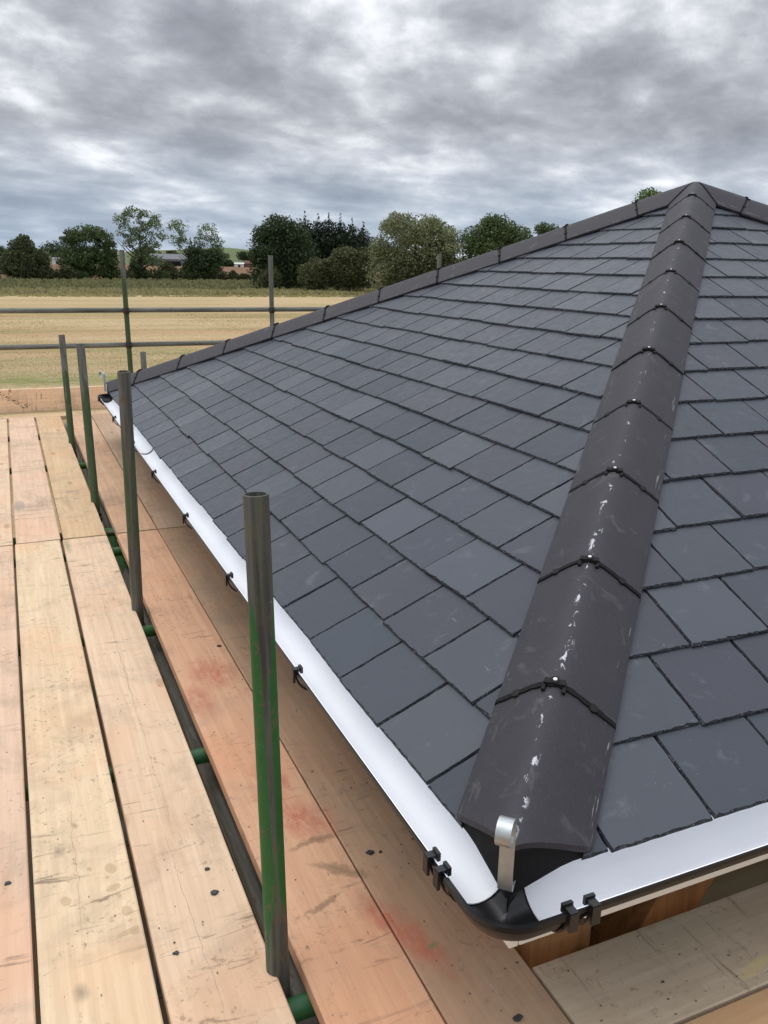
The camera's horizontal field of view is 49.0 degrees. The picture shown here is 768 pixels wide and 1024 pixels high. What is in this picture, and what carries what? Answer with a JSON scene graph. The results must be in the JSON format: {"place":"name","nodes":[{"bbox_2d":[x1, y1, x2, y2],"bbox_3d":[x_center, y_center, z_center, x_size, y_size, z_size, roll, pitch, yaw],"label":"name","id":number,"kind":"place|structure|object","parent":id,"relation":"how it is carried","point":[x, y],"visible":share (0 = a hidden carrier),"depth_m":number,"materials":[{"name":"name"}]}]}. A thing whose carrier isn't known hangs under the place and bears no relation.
{"place":"outdoors","nodes":[
{"label":"outdoors","id":0,"kind":"place"},
{"bbox_2d":[0,410,109,422],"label":"scaffold board","id":1,"kind":"object","parent":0,"point":[62,415],"visible":0.18,"depth_m":8.00,"materials":[{"name":"beige wood"}]},
{"bbox_2d":[52,257,58,263],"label":"farm house","id":2,"kind":"structure","parent":0,"point":[53,260],"depth_m":610.35,"materials":[{"name":"white"}]},
{"bbox_2d":[13,537,296,1023],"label":"yard","id":3,"kind":"structure","parent":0,"point":[150,951],"depth_m":5.42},
{"bbox_2d":[58,335,98,707],"bbox_3d":[-2.480,0.122,6.886,0.140,3.052,0.480,-6,18,-23],"label":"scaffold post","id":4,"kind":"object","parent":3,"relation":"on","point":[66,388],"visible":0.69,"depth_m":6.71,"materials":[{"name":"metal"}]},
{"bbox_2d":[76,343,128,845],"bbox_3d":[-1.730,0.572,5.232,0.140,3.145,0.549,-6,18,-23],"label":"scaffold post","id":5,"kind":"object","parent":3,"relation":"on","point":[87,418],"visible":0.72,"depth_m":5.07,"materials":[{"name":"green metal"}]},
{"bbox_2d":[36,416,105,539],"bbox_3d":[-2.373,-0.364,6.210,0.217,0.039,3.888,-6,18,-23],"label":"scaffold board","id":6,"kind":"object","parent":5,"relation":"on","point":[77,514],"visible":0.94,"depth_m":5.51,"materials":[{"name":"beige wood"}]},
{"bbox_2d":[73,415,156,536],"bbox_3d":[-2.126,-0.391,6.316,0.214,0.039,3.875,-6,18,-23],"label":"scaffold board","id":7,"kind":"object","parent":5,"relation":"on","point":[110,477],"visible":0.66,"depth_m":5.62,"materials":[{"name":"beige wood"}]},
{"bbox_2d":[119,250,132,373],"bbox_3d":[-2.538,-0.750,8.667,0.140,3.715,0.140,-6,18,-23],"label":"scaffold post","id":8,"kind":"object","parent":3,"relation":"on","point":[126,313],"visible":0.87,"depth_m":8.28,"materials":[{"name":"metal"}]},
{"bbox_2d":[0,385,106,412],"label":"toe board","id":9,"kind":"object","parent":8,"relation":"attached to","point":[43,399],"depth_m":8.13,"materials":[{"name":"beige wood"}]},
{"bbox_2d":[0,392,29,407],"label":"mortar smear","id":10,"kind":"object","parent":9,"relation":"attached to","point":[14,400],"visible":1,"depth_m":8.03},
{"bbox_2d":[0,340,225,349],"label":"guard rail","id":11,"kind":"object","parent":8,"relation":"attached to","point":[99,345],"visible":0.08,"depth_m":8.36,"materials":[{"name":"metal"}]},
{"bbox_2d":[0,307,323,312],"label":"guard rail","id":12,"kind":"object","parent":8,"relation":"attached to","point":[153,310],"visible":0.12,"depth_m":8.45,"materials":[{"name":"metal"}]},
{"bbox_2d":[117,370,162,998],"bbox_3d":[-1.086,0.960,3.813,0.140,3.216,0.394,-6,18,-23],"label":"scaffold post","id":13,"kind":"object","parent":3,"relation":"on","point":[128,448],"visible":0.57,"depth_m":3.38,"materials":[{"name":"metal"}]},
{"bbox_2d":[18,625,156,655],"bbox_3d":[-1.249,0.525,3.405,1.470,0.048,0.048,-6,18,-23],"label":"transom","id":14,"kind":"object","parent":13,"relation":"attached to","point":[149,630],"depth_m":3.50,"materials":[{"name":"metal"}]},
{"bbox_2d":[140,352,146,368],"bbox_3d":[-2.067,0.012,7.595,0.140,2.872,0.140,-6,18,-23],"label":"scaffold post","id":15,"kind":"object","parent":3,"relation":"on","point":[143,360],"visible":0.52,"depth_m":7.19,"materials":[{"name":"metal"}]},
{"bbox_2d":[243,492,292,997],"bbox_3d":[-0.206,1.544,1.878,0.140,3.213,0.327,-6,18,-23],"label":"scaffold post","id":16,"kind":"object","parent":3,"relation":"on","point":[257,528],"visible":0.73,"depth_m":1.63,"materials":[{"name":"green metal"}]},
{"bbox_2d":[64,423,319,1023],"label":"ledger","id":17,"kind":"object","parent":16,"relation":"attached to","point":[251,882],"visible":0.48,"depth_m":2.62,"materials":[{"name":"metal"}]},
{"bbox_2d":[10,462,86,473],"bbox_3d":[-2.526,-0.317,6.201,1.470,0.048,0.048,-6,18,-23],"label":"transom","id":18,"kind":"object","parent":17,"relation":"on","point":[82,465],"depth_m":6.29,"materials":[{"name":"green metal"}]},
{"bbox_2d":[9,417,60,543],"bbox_3d":[-2.587,-0.342,6.123,0.218,0.040,3.890,-6,18,-23],"label":"scaffold board","id":19,"kind":"object","parent":18,"relation":"on","point":[35,517],"visible":0.99,"depth_m":5.42,"materials":[{"name":"beige wood"}]},
{"bbox_2d":[13,528,115,546],"bbox_3d":[-1.828,0.143,4.673,1.470,0.048,0.048,-6,18,-23],"label":"transom","id":20,"kind":"object","parent":17,"relation":"on","point":[109,532],"depth_m":4.76,"materials":[{"name":"green metal"}]},
{"bbox_2d":[14,547,122,567],"bbox_3d":[-1.684,0.238,4.357,1.470,0.048,0.048,-6,18,-23],"label":"transom","id":21,"kind":"object","parent":17,"relation":"on","point":[117,551],"depth_m":4.45,"materials":[{"name":"green metal"}]},
{"bbox_2d":[25,747,209,800],"bbox_3d":[-0.845,0.791,2.519,1.470,0.048,0.048,-6,18,-23],"label":"transom","id":22,"kind":"object","parent":17,"relation":"on","point":[199,755],"depth_m":2.61,"materials":[{"name":"green paint"}]},
{"bbox_2d":[286,992,315,1022],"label":"transom","id":23,"kind":"object","parent":16,"relation":"attached to","point":[301,1007],"depth_m":1.73,"materials":[{"name":"green paint"}]},
{"bbox_2d":[0,546,36,1023],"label":"scaffold board","id":24,"kind":"object","parent":23,"relation":"on","point":[17,994],"visible":1,"depth_m":2.15,"materials":[{"name":"beige wood"}]},
{"bbox_2d":[15,540,162,1023],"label":"scaffold board","id":25,"kind":"object","parent":23,"relation":"on","point":[94,965],"visible":1,"depth_m":2.16,"materials":[{"name":"beige wood"}]},
{"bbox_2d":[63,535,295,1023],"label":"scaffold board","id":26,"kind":"object","parent":23,"relation":"on","point":[213,971],"visible":0.98,"depth_m":2.18,"materials":[{"name":"beige wood"}]},
{"bbox_2d":[210,890,218,894],"bbox_3d":[-0.397,0.889,1.972,0.019,0.004,0.015,3,17,8],"label":"slate chip","id":27,"kind":"object","parent":26,"relation":"on","point":[213,892],"visible":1,"depth_m":1.97,"materials":[{"name":"grey stone"}]},
{"bbox_2d":[117,530,444,1023],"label":"scaffold board","id":28,"kind":"object","parent":23,"relation":"on","point":[353,965],"visible":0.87,"depth_m":2.15,"materials":[{"name":"brown wood"}]},
{"bbox_2d":[158,526,570,1023],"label":"scaffold board","id":29,"kind":"object","parent":23,"relation":"on","point":[455,956],"visible":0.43,"depth_m":2.10,"materials":[{"name":"brown wood"}]},
{"bbox_2d":[366,850,373,854],"bbox_3d":[-0.035,0.853,2.117,0.019,0.004,0.017,10,18,27],"label":"slate chip","id":30,"kind":"object","parent":29,"relation":"on","point":[369,852],"visible":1,"depth_m":2.11,"materials":[{"name":"grey stone"}]},
{"bbox_2d":[513,1013,522,1021],"bbox_3d":[0.264,0.993,1.657,0.023,0.004,0.013,-10,20,-33],"label":"slate chip","id":31,"kind":"object","parent":29,"relation":"on","point":[518,1017],"visible":1,"depth_m":1.65,"materials":[{"name":"grey stone"}]},
{"bbox_2d":[268,256,275,325],"bbox_3d":[-1.182,-0.883,9.246,0.140,3.690,0.140,-6,18,-23],"label":"scaffold post","id":32,"kind":"object","parent":3,"relation":"on","point":[272,309],"visible":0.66,"depth_m":8.80,"materials":[{"name":"metal"}]},
{"bbox_2d":[437,254,441,267],"bbox_3d":[0.591,-1.097,9.991,0.140,3.740,0.140,-6,18,-23],"label":"scaffold post","id":33,"kind":"object","parent":3,"relation":"on","point":[439,260],"visible":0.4,"depth_m":9.46,"materials":[{"name":"metal"}]},
{"bbox_2d":[0,295,354,537],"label":"stubble field","id":34,"kind":"structure","parent":0,"point":[106,331],"depth_m":45.91,"materials":[{"name":"beige plant"}]},
{"bbox_2d":[0,292,360,296],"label":"field edge weeds","id":35,"kind":"object","parent":34,"relation":"on","point":[76,294],"visible":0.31,"depth_m":90.82,"materials":[{"name":"green plant"}]},
{"bbox_2d":[362,211,462,288],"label":"willow tree","id":36,"kind":"object","parent":34,"relation":"on","point":[425,232],"visible":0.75,"depth_m":100.71,"materials":[{"name":"green plant"}]},
{"bbox_2d":[377,255,461,285],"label":"hedgerow bush","id":37,"kind":"object","parent":34,"relation":"on","point":[412,272],"visible":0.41,"depth_m":100.60,"materials":[{"name":"green plant"}]},
{"bbox_2d":[455,213,534,261],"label":"broadleaf tree","id":38,"kind":"object","parent":34,"relation":"on","point":[493,231],"visible":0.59,"depth_m":100.11,"materials":[{"name":"green plant"}]},
{"bbox_2d":[533,222,559,234],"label":"broadleaf tree","id":39,"kind":"object","parent":34,"relation":"on","point":[543,227],"visible":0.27,"depth_m":102.37,"materials":[{"name":"green plant"}]},
{"bbox_2d":[632,186,661,202],"bbox_3d":[17.283,-16.503,55.277,3.657,8.993,3.520,1,16,0],"label":"broadleaf tree","id":40,"kind":"object","parent":34,"relation":"on","point":[642,195],"visible":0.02,"depth_m":53.79,"materials":[{"name":"green plant"}]},
{"bbox_2d":[0,286,377,294],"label":"tall dry grass","id":41,"kind":"structure","parent":0,"point":[136,290],"depth_m":98.32,"materials":[{"name":"plant"}]},
{"bbox_2d":[0,277,385,290],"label":"rough green grass","id":42,"kind":"structure","parent":0,"point":[141,283],"depth_m":123.25,"materials":[{"name":"green plant"}]},
{"bbox_2d":[0,264,386,280],"bbox_3d":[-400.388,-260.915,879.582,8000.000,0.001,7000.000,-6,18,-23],"label":"ground","id":43,"kind":"structure","parent":0,"point":[239,270],"depth_m":431.56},
{"bbox_2d":[0,245,6,274],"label":"broadleaf tree","id":44,"kind":"object","parent":43,"relation":"on","point":[2,248],"visible":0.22,"depth_m":179.32,"materials":[{"name":"green plant"}]},
{"bbox_2d":[49,251,63,261],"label":"distant tree","id":45,"kind":"object","parent":43,"relation":"on","point":[53,255],"visible":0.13,"depth_m":628.94,"materials":[{"name":"green plant"}]},
{"bbox_2d":[129,254,147,264],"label":"distant tree","id":46,"kind":"object","parent":43,"relation":"on","point":[142,259],"visible":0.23,"depth_m":666.04,"materials":[{"name":"green plant"}]},
{"bbox_2d":[150,254,186,265],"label":"barn","id":47,"kind":"structure","parent":43,"relation":"on","point":[175,259],"depth_m":649.27,"materials":[{"name":"grey metal"}]},
{"bbox_2d":[169,261,180,265],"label":"door","id":48,"kind":"structure","parent":47,"relation":"in","point":[176,263],"depth_m":648.91,"materials":[{"name":"black"}]},
{"bbox_2d":[158,259,179,279],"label":"hedgerow bush","id":49,"kind":"object","parent":43,"relation":"on","point":[171,268],"visible":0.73,"depth_m":163.70,"materials":[{"name":"green plant"}]},
{"bbox_2d":[177,268,195,279],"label":"scrub","id":50,"kind":"object","parent":43,"relation":"on","point":[186,275],"visible":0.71,"depth_m":165.95,"materials":[{"name":"green plant"}]},
{"bbox_2d":[166,218,225,279],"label":"ash tree","id":51,"kind":"object","parent":43,"relation":"on","point":[179,240],"visible":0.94,"depth_m":167.12,"materials":[{"name":"green plant"}]},
{"bbox_2d":[181,245,223,279],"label":"hedgerow bush","id":52,"kind":"object","parent":43,"relation":"on","point":[200,262],"visible":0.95,"depth_m":165.86,"materials":[{"name":"green plant"}]},
{"bbox_2d":[209,271,230,279],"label":"scrub","id":53,"kind":"object","parent":43,"relation":"on","point":[222,275],"visible":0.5,"depth_m":170.97,"materials":[{"name":"green plant"}]},
{"bbox_2d":[222,259,234,266],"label":"distant tree","id":54,"kind":"object","parent":43,"relation":"on","point":[228,263],"visible":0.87,"depth_m":683.92,"materials":[{"name":"green plant"}]},
{"bbox_2d":[228,270,239,279],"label":"hedgerow bush","id":55,"kind":"object","parent":43,"relation":"on","point":[233,274],"visible":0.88,"depth_m":171.06,"materials":[{"name":"green plant"}]},
{"bbox_2d":[234,263,243,266],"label":"farm shed","id":56,"kind":"structure","parent":43,"relation":"on","point":[239,264],"depth_m":651.42,"materials":[{"name":"white"}]},
{"bbox_2d":[239,273,251,279],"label":"scrub","id":57,"kind":"object","parent":43,"relation":"on","point":[244,276],"visible":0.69,"depth_m":174.17,"materials":[{"name":"green plant"}]},
{"bbox_2d":[243,261,251,266],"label":"farm building","id":58,"kind":"structure","parent":0,"point":[246,263],"depth_m":653.67,"materials":[{"name":"brick"}]},
{"bbox_2d":[37,248,466,266],"bbox_3d":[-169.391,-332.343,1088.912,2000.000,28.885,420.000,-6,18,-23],"label":"hills","id":59,"kind":"structure","parent":0,"point":[232,252],"depth_m":1081.37,"materials":[{"name":"green plant"}]},
{"bbox_2d":[38,240,65,254],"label":"hill tree","id":60,"kind":"object","parent":59,"relation":"on","point":[50,246],"visible":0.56,"depth_m":879.94,"materials":[{"name":"green plant"}]},
{"bbox_2d":[55,242,84,250],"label":"hill tree","id":61,"kind":"object","parent":59,"relation":"on","point":[63,243],"visible":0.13,"depth_m":890.15,"materials":[{"name":"green plant"}]},
{"bbox_2d":[137,246,163,255],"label":"hill tree","id":62,"kind":"object","parent":59,"relation":"on","point":[152,252],"visible":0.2,"depth_m":941.13,"materials":[{"name":"green plant"}]},
{"bbox_2d":[164,250,179,253],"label":"hill tree","id":63,"kind":"object","parent":59,"relation":"on","point":[171,252],"visible":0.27,"depth_m":957.78,"materials":[{"name":"green plant"}]},
{"bbox_2d":[204,246,229,258],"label":"hill tree","id":64,"kind":"object","parent":59,"relation":"on","point":[225,256],"visible":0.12,"depth_m":980.65,"materials":[{"name":"green plant"}]},
{"bbox_2d":[236,251,249,259],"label":"hill tree","id":65,"kind":"object","parent":59,"relation":"on","point":[242,255],"visible":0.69,"depth_m":984.73,"materials":[{"name":"green plant"}]},
{"bbox_2d":[0,0,767,257],"label":"sky","id":66,"kind":"structure","parent":0,"point":[230,115],"materials":[{"name":"grey"}]},
{"bbox_2d":[97,182,767,970],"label":"pavilion","id":67,"kind":"structure","parent":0,"point":[517,492],"depth_m":2.49,"materials":[{"name":"stone"}]},
{"label":"grass margin","id":68,"kind":"structure","parent":0,"visible":0},
{"bbox_2d":[0,233,53,279],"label":"broadleaf tree","id":69,"kind":"object","parent":68,"relation":"on","point":[22,256],"visible":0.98,"depth_m":144.30,"materials":[{"name":"green plant"}]},
{"bbox_2d":[48,268,65,279],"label":"scrub","id":70,"kind":"object","parent":68,"relation":"on","point":[56,273],"visible":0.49,"depth_m":149.76,"materials":[{"name":"green plant"}]},
{"bbox_2d":[59,263,77,278],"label":"hedgerow bush","id":71,"kind":"object","parent":68,"relation":"on","point":[70,271],"visible":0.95,"depth_m":150.09,"materials":[{"name":"green plant"}]},
{"bbox_2d":[75,269,90,279],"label":"scrub","id":72,"kind":"object","parent":68,"relation":"on","point":[81,274],"visible":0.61,"depth_m":151.91,"materials":[{"name":"green plant"}]},
{"bbox_2d":[55,223,119,279],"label":"broadleaf tree","id":73,"kind":"object","parent":68,"relation":"on","point":[105,252],"visible":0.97,"depth_m":152.04,"materials":[{"name":"green plant"}]},
{"bbox_2d":[98,267,119,278],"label":"hedgerow bush","id":74,"kind":"object","parent":68,"relation":"on","point":[114,276],"visible":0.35,"depth_m":155.00,"materials":[{"name":"green plant"}]},
{"bbox_2d":[118,269,135,278],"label":"scrub","id":75,"kind":"object","parent":68,"relation":"on","point":[129,274],"visible":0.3,"depth_m":157.10,"materials":[{"name":"green plant"}]},
{"bbox_2d":[127,260,149,278],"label":"hedgerow bush","id":76,"kind":"object","parent":68,"relation":"on","point":[140,271],"visible":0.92,"depth_m":159.15,"materials":[{"name":"green plant"}]},
{"bbox_2d":[112,204,168,267],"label":"ash tree","id":77,"kind":"object","parent":68,"relation":"on","point":[139,251],"visible":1,"depth_m":158.87,"materials":[{"name":"green plant"}]},
{"bbox_2d":[147,266,171,279],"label":"scrub","id":78,"kind":"object","parent":68,"relation":"on","point":[155,274],"visible":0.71,"depth_m":161.83,"materials":[{"name":"green plant"}]},
{"bbox_2d":[257,267,282,288],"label":"hedgerow bush","id":79,"kind":"object","parent":68,"relation":"on","point":[264,279],"visible":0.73,"depth_m":113.28,"materials":[{"name":"green plant"}]},
{"bbox_2d":[246,213,321,288],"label":"broadleaf tree","id":80,"kind":"object","parent":68,"relation":"on","point":[278,237],"visible":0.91,"depth_m":114.80,"materials":[{"name":"green plant"}]},
{"bbox_2d":[297,211,318,258],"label":"conifer","id":81,"kind":"object","parent":68,"relation":"on","point":[310,226],"visible":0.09,"depth_m":126.22,"materials":[{"name":"green plant"}]},
{"bbox_2d":[297,256,336,290],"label":"hedgerow bush","id":82,"kind":"object","parent":68,"relation":"on","point":[314,278],"visible":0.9,"depth_m":108.81,"materials":[{"name":"green plant"}]},
{"bbox_2d":[310,213,334,282],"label":"conifer","id":83,"kind":"object","parent":68,"relation":"on","point":[316,228],"visible":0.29,"depth_m":126.36,"materials":[{"name":"green plant"}]},
{"bbox_2d":[311,214,345,285],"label":"conifer","id":84,"kind":"object","parent":68,"relation":"on","point":[330,229],"visible":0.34,"depth_m":126.38,"materials":[{"name":"green plant"}]},
{"bbox_2d":[321,213,356,284],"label":"conifer","id":85,"kind":"object","parent":68,"relation":"on","point":[340,231],"visible":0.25,"depth_m":126.50,"materials":[{"name":"green plant"}]},
{"bbox_2d":[322,244,376,291],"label":"hedgerow bush","id":86,"kind":"object","parent":68,"relation":"on","point":[345,261],"visible":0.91,"depth_m":108.20,"materials":[{"name":"green plant"}]},
{"bbox_2d":[335,218,368,287],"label":"conifer","id":87,"kind":"object","parent":68,"relation":"on","point":[351,230],"visible":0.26,"depth_m":126.61,"materials":[{"name":"green plant"}]},
{"bbox_2d":[349,221,381,286],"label":"conifer","id":88,"kind":"object","parent":68,"relation":"on","point":[365,239],"visible":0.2,"depth_m":127.10,"materials":[{"name":"green plant"}]},
{"bbox_3d":[-3.019,-0.642,7.283,1.470,0.048,0.048,-6,18,-23],"label":"transom","id":89,"kind":"object","parent":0,"visible":0},
{"bbox_2d":[0,419,13,550],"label":"scaffold board","id":90,"kind":"object","parent":89,"relation":"on","point":[6,533],"visible":1,"depth_m":5.32,"materials":[{"name":"beige wood"}]},
{"bbox_2d":[91,414,189,529],"bbox_3d":[-1.922,-0.412,6.404,0.222,0.039,3.883,-6,18,-23],"label":"scaffold board","id":91,"kind":"object","parent":89,"relation":"on","point":[161,508],"visible":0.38,"depth_m":5.49,"materials":[{"name":"brown wood"}]},
{"bbox_3d":[0.605,1.104,1.536,0.048,0.048,0.790,-6,18,-23],"label":"transom","id":92,"kind":"object","parent":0,"visible":0},
{"bbox_2d":[532,882,767,1023],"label":"scaffold board","id":93,"kind":"object","parent":92,"relation":"on","point":[619,979],"visible":0.89,"depth_m":1.78,"materials":[{"name":"beige wood"}]},
{"bbox_2d":[684,988,767,1023],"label":"scaffold board","id":94,"kind":"object","parent":92,"relation":"on","point":[751,1009],"visible":1,"depth_m":1.68,"materials":[{"name":"brown wood"}]}
]}

